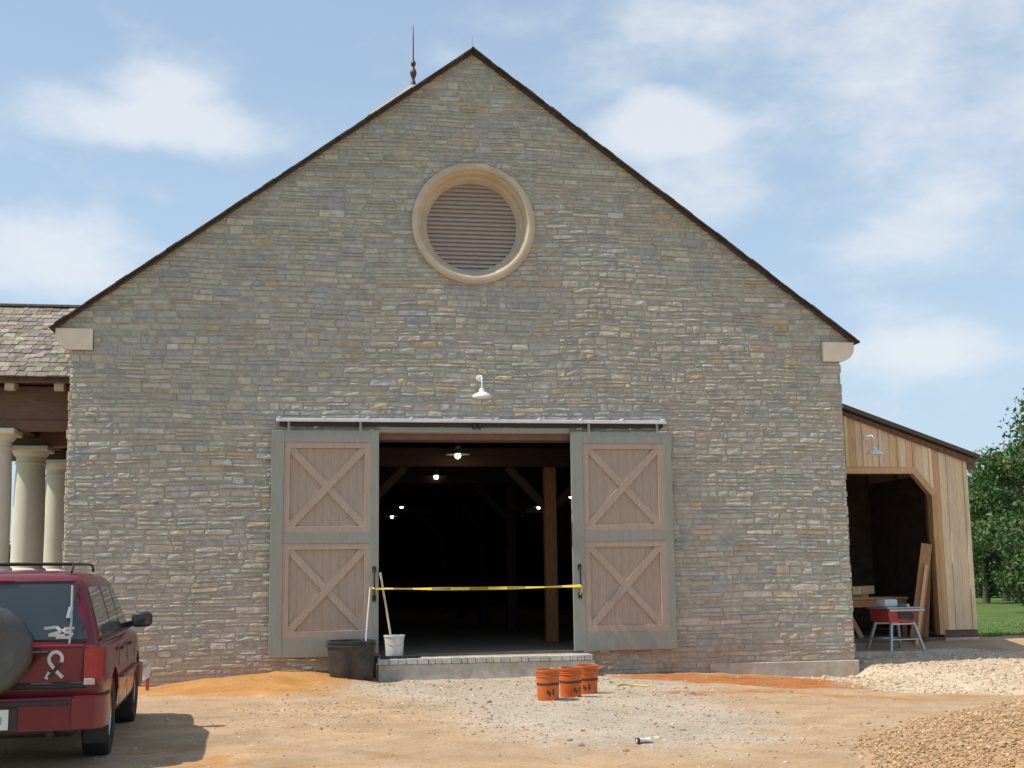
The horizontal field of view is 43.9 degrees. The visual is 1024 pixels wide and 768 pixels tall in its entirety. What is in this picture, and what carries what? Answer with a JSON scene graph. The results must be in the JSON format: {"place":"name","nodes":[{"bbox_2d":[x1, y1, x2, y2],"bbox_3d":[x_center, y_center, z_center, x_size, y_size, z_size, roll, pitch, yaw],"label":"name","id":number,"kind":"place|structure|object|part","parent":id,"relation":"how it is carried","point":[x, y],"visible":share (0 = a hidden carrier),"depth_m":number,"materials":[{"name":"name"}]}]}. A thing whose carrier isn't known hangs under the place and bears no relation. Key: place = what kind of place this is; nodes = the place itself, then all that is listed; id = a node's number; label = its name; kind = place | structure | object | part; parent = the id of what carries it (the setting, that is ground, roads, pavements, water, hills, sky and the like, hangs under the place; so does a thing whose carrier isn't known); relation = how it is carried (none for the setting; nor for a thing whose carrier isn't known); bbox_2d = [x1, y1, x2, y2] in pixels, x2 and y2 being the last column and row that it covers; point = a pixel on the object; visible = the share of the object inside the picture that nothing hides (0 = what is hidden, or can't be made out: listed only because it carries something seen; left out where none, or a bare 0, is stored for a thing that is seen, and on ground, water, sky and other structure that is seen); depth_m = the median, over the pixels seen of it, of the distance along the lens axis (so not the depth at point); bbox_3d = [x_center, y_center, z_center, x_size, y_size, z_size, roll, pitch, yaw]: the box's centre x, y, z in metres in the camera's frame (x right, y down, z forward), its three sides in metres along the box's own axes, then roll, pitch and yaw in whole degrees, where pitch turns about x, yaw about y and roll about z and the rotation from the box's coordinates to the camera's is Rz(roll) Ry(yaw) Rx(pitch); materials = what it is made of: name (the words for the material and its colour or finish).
{"place":"outdoors","nodes":[
{"label":"outdoors","id":0,"kind":"place"},
{"bbox_2d":[0,592,1023,767],"bbox_3d":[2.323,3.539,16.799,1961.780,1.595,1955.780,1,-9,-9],"label":"ground","id":1,"kind":"structure","parent":0,"point":[484,750],"depth_m":13.37,"materials":[{"name":"soil"}]},
{"bbox_2d":[0,303,79,570],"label":"columned porch","id":2,"kind":"object","parent":1,"relation":"on","point":[35,367],"visible":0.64,"depth_m":23.35,"materials":[{"name":"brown wood"}]},
{"bbox_2d":[0,562,152,755],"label":"suv","id":3,"kind":"object","parent":1,"relation":"on","point":[70,663],"visible":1,"depth_m":10.59,"materials":[{"name":"red metal"}]},
{"bbox_3d":[-4.259,1.905,10.574,1.429,0.465,0.175,1,-9,-12],"label":"rear window","id":4,"kind":"part","parent":3,"relation":"part of","materials":[{"name":"black glass"}]},
{"bbox_3d":[-3.670,2.008,11.297,0.126,0.410,1.016,1,-9,-12],"label":"side window","id":5,"kind":"part","parent":3,"relation":"part of","materials":[{"name":"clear glass"}]},
{"bbox_3d":[-3.872,2.153,12.243,0.126,0.410,0.780,1,-9,-12],"label":"side window","id":6,"kind":"part","parent":3,"relation":"part of","materials":[{"name":"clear glass"}]},
{"bbox_3d":[-4.057,2.284,13.102,0.126,0.410,0.858,1,-9,-12],"label":"side window","id":7,"kind":"part","parent":3,"relation":"part of","materials":[{"name":"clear glass"}]},
{"bbox_2d":[142,664,150,690],"bbox_3d":[-5.456,4.373,18.912,0.134,0.430,0.074,6,-11,-40],"label":"marker stake","id":8,"kind":"object","parent":1,"relation":"on","point":[146,672],"visible":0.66,"depth_m":18.91,"materials":[{"name":"wood"}]},
{"bbox_2d":[326,639,376,679],"bbox_3d":[-2.486,4.273,19.693,0.784,0.590,0.784,1,-9,-9],"label":"black tub","id":9,"kind":"object","parent":1,"relation":"on","point":[353,659],"visible":0.9,"depth_m":19.40,"materials":[{"name":"black plastic"}]},
{"bbox_2d":[365,588,370,640],"bbox_3d":[-2.279,3.889,20.045,0.027,1.336,0.326,-2,-9,9],"label":"pole","id":10,"kind":"object","parent":9,"relation":"in","point":[368,614],"visible":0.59,"depth_m":20.10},
{"bbox_2d":[49,25,859,686],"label":"stone barn","id":11,"kind":"structure","parent":1,"relation":"on","point":[275,385],"depth_m":21.36,"materials":[{"name":"stone"}]},
{"bbox_2d":[268,430,378,657],"bbox_3d":[-2.989,2.525,20.294,1.717,3.590,0.156,1,-9,-9],"label":"sliding door","id":12,"kind":"structure","parent":11,"relation":"in","point":[324,521],"depth_m":20.32,"materials":[{"name":"grey wood"}]},
{"bbox_2d":[427,442,445,478],"bbox_3d":[-1.677,1.379,28.019,0.440,1.455,0.440,1,-9,-9],"label":"pendant lamp","id":13,"kind":"object","parent":11,"relation":"hanging from","point":[436,473],"visible":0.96,"depth_m":27.85,"materials":[{"name":"metal"}]},
{"bbox_2d":[446,442,469,458],"bbox_3d":[-0.991,0.636,23.120,0.440,1.455,0.440,1,-9,-9],"label":"pendant lamp","id":14,"kind":"object","parent":11,"relation":"hanging from","point":[457,452],"visible":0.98,"depth_m":22.98,"materials":[{"name":"metal"}]},
{"bbox_2d":[372,584,582,594],"bbox_3d":[-0.533,3.344,20.526,3.451,0.174,0.088,1,-9,-9],"label":"caution tape","id":15,"kind":"object","parent":11,"relation":"attached to","point":[465,588],"visible":1,"depth_m":20.51,"materials":[{"name":"yellow plastic"}]},
{"bbox_2d":[472,375,491,398],"bbox_3d":[-0.505,0.021,20.987,0.324,0.425,0.462,1,-9,-9],"label":"wall lamp","id":16,"kind":"object","parent":11,"relation":"attached to","point":[481,394],"visible":1,"depth_m":20.91,"materials":[{"name":"white metal"}]},
{"bbox_2d":[570,432,676,650],"bbox_3d":[1.855,2.583,21.094,1.732,3.590,0.156,1,-9,-9],"label":"sliding door","id":17,"kind":"structure","parent":11,"relation":"in","point":[623,558],"depth_m":21.11,"materials":[{"name":"grey wood"}]},
{"bbox_2d":[376,653,594,680],"bbox_3d":[-0.423,4.718,20.253,3.456,0.767,0.560,1,-9,-9],"label":"doorstep","id":18,"kind":"object","parent":1,"relation":"on","point":[471,667],"visible":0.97,"depth_m":20.00,"materials":[{"name":"concrete"}]},
{"bbox_2d":[384,634,404,655],"bbox_3d":[-1.860,4.149,20.083,0.338,0.360,0.338,1,-9,-9],"label":"white bucket","id":19,"kind":"object","parent":18,"relation":"on","point":[394,644],"visible":0.78,"depth_m":19.96,"materials":[{"name":"plastic"}]},
{"bbox_2d":[379,572,391,634],"bbox_3d":[-1.985,3.656,20.233,0.266,1.306,0.057,-3,-9,17],"label":"mop handle","id":20,"kind":"object","parent":19,"relation":"in","point":[385,603],"visible":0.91,"depth_m":20.25,"materials":[{"name":"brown wood"}]},
{"bbox_2d":[375,652,420,658],"bbox_3d":[-1.845,4.211,19.890,0.831,0.176,0.142,0,-9,-2],"label":"squeegee","id":21,"kind":"object","parent":18,"relation":"on","point":[400,657],"visible":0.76,"depth_m":19.86,"materials":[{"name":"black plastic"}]},
{"bbox_2d":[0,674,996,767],"bbox_3d":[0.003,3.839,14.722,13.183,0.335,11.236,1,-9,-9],"label":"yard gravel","id":22,"kind":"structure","parent":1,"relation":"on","point":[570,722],"depth_m":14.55,"materials":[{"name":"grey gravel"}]},
{"bbox_2d":[535,667,559,699],"bbox_3d":[0.441,3.682,15.620,0.320,0.382,0.320,2,-10,-21],"label":"orange bucket","id":23,"kind":"object","parent":1,"relation":"on","point":[547,680],"visible":1,"depth_m":15.51,"materials":[{"name":"plastic"}]},
{"bbox_2d":[558,666,582,697],"bbox_3d":[0.737,3.740,15.988,0.320,0.382,0.320,-4,-10,17],"label":"orange bucket","id":24,"kind":"object","parent":1,"relation":"on","point":[570,679],"visible":0.94,"depth_m":15.87,"materials":[{"name":"plastic"}]},
{"bbox_2d":[575,663,598,693],"bbox_3d":[0.978,3.838,16.553,0.320,0.382,0.320,-3,-9,19],"label":"orange bucket","id":25,"kind":"object","parent":1,"relation":"on","point":[589,683],"visible":0.79,"depth_m":16.43,"materials":[{"name":"plastic"}]},
{"bbox_2d":[617,683,649,686],"bbox_3d":[1.694,4.163,17.576,0.468,0.043,0.191,-3,-9,18],"label":"cord","id":26,"kind":"object","parent":1,"relation":"on","point":[633,684],"visible":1,"depth_m":17.61,"materials":[{"name":"yellow plastic"}]},
{"bbox_2d":[635,737,650,742],"bbox_3d":[1.191,3.237,11.554,0.131,0.056,0.074,2,-9,-17],"label":"crushed cup","id":27,"kind":"object","parent":1,"relation":"on","point":[641,740],"visible":1,"depth_m":11.54,"materials":[{"name":"white plastic"}]},
{"bbox_2d":[842,404,980,656],"bbox_3d":[6.473,3.453,28.935,3.571,5.270,12.250,1,-9,-9],"label":"lean to shed","id":28,"kind":"object","parent":1,"relation":"on","point":[907,493],"visible":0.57,"depth_m":24.45,"materials":[{"name":"brown wood"}]},
{"bbox_2d":[852,617,863,638],"bbox_3d":[6.380,4.294,24.255,0.092,1.118,0.674,7,-12,-43],"label":"lumber board","id":29,"kind":"object","parent":28,"relation":"on","point":[858,631],"visible":0.42,"depth_m":24.02,"materials":[{"name":"brown wood"}]},
{"bbox_2d":[863,434,882,455],"bbox_3d":[6.807,1.135,24.045,0.324,0.425,0.497,1,-9,-9],"label":"wall lamp","id":30,"kind":"object","parent":28,"relation":"attached to","point":[873,451],"visible":1,"depth_m":23.94,"materials":[{"name":"white metal"}]},
{"bbox_2d":[851,596,907,635],"bbox_3d":[6.913,4.570,24.994,1.600,0.750,0.650,1,-9,-9],"label":"workbench","id":31,"kind":"object","parent":28,"relation":"on","point":[864,601],"visible":0.4,"depth_m":24.75,"materials":[{"name":"brown wood"}]},
{"bbox_2d":[852,594,867,596],"bbox_3d":[6.526,4.139,24.918,1.006,0.130,0.035,2,-9,-15],"label":"timber offcut","id":32,"kind":"object","parent":31,"relation":"on","point":[864,595],"visible":0.24,"depth_m":24.99,"materials":[{"name":"brown wood"}]},
{"bbox_2d":[852,586,874,594],"bbox_3d":[6.906,4.053,24.984,0.638,0.170,0.035,5,-10,-35],"label":"timber offcut","id":33,"kind":"object","parent":32,"relation":"on","point":[856,590],"visible":0.92,"depth_m":24.96,"materials":[{"name":"beige wood"}]},
{"bbox_2d":[866,599,925,651],"bbox_3d":[6.909,4.333,22.878,0.822,0.909,0.701,3,-9,-21],"label":"table saw","id":34,"kind":"object","parent":28,"relation":"on","point":[891,612],"visible":1,"depth_m":22.69,"materials":[{"name":"metal"}]},
{"bbox_2d":[910,543,931,637],"bbox_3d":[7.735,3.901,24.023,0.699,1.786,0.182,6,-11,-40],"label":"lumber board","id":35,"kind":"object","parent":28,"relation":"on","point":[925,554],"visible":0.72,"depth_m":24.10,"materials":[{"name":"brown wood"}]},
{"bbox_2d":[813,698,1023,767],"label":"gravel heap","id":36,"kind":"object","parent":1,"relation":"on","point":[990,710],"visible":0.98,"depth_m":10.28,"materials":[{"name":"beige gravel"}]},
{"bbox_2d":[914,564,927,644],"bbox_3d":[7.663,4.128,23.797,0.074,1.489,0.683,-8,-11,42],"label":"lumber board","id":37,"kind":"object","parent":1,"relation":"on","point":[922,594],"visible":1,"depth_m":23.82,"materials":[{"name":"brown wood"}]},
{"bbox_2d":[922,561,930,637],"bbox_3d":[7.852,4.069,24.074,0.124,1.445,0.484,-7,-11,37],"label":"lumber board","id":38,"kind":"object","parent":1,"relation":"on","point":[925,630],"visible":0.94,"depth_m":23.96,"materials":[{"name":"brown wood"}]},
{"bbox_2d":[973,551,997,590],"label":"tree","id":39,"kind":"object","parent":1,"relation":"on","point":[978,566],"visible":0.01,"depth_m":67.95,"materials":[{"name":"green plant"}]},
{"bbox_2d":[967,474,1020,603],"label":"tree","id":40,"kind":"object","parent":1,"relation":"on","point":[985,592],"visible":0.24,"depth_m":57.35,"materials":[{"name":"green plant"}]},
{"bbox_2d":[968,441,1023,605],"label":"tree","id":41,"kind":"object","parent":1,"relation":"on","point":[1000,467],"visible":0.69,"depth_m":53.82,"materials":[{"name":"green plant"}]},
{"bbox_2d":[971,473,1023,600],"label":"tree","id":42,"kind":"object","parent":1,"relation":"on","point":[1012,487],"visible":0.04,"depth_m":60.90,"materials":[{"name":"green plant"}]},
{"bbox_2d":[991,388,1023,603],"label":"tree","id":43,"kind":"object","parent":1,"relation":"on","point":[1016,582],"visible":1,"depth_m":44.38,"materials":[{"name":"green plant"}]},
{"bbox_2d":[0,0,1023,562],"label":"sky","id":44,"kind":"structure","parent":0,"point":[868,155],"materials":[{"name":"blue"}]},
{"bbox_2d":[793,649,1023,696],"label":"limestone gravel","id":45,"kind":"structure","parent":0,"point":[980,666],"depth_m":19.71,"materials":[{"name":"beige gravel"}]},
{"bbox_2d":[973,618,1023,636],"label":"lawn grass","id":46,"kind":"structure","parent":0,"point":[983,633],"depth_m":31.74,"materials":[{"name":"green plant"}]}
]}

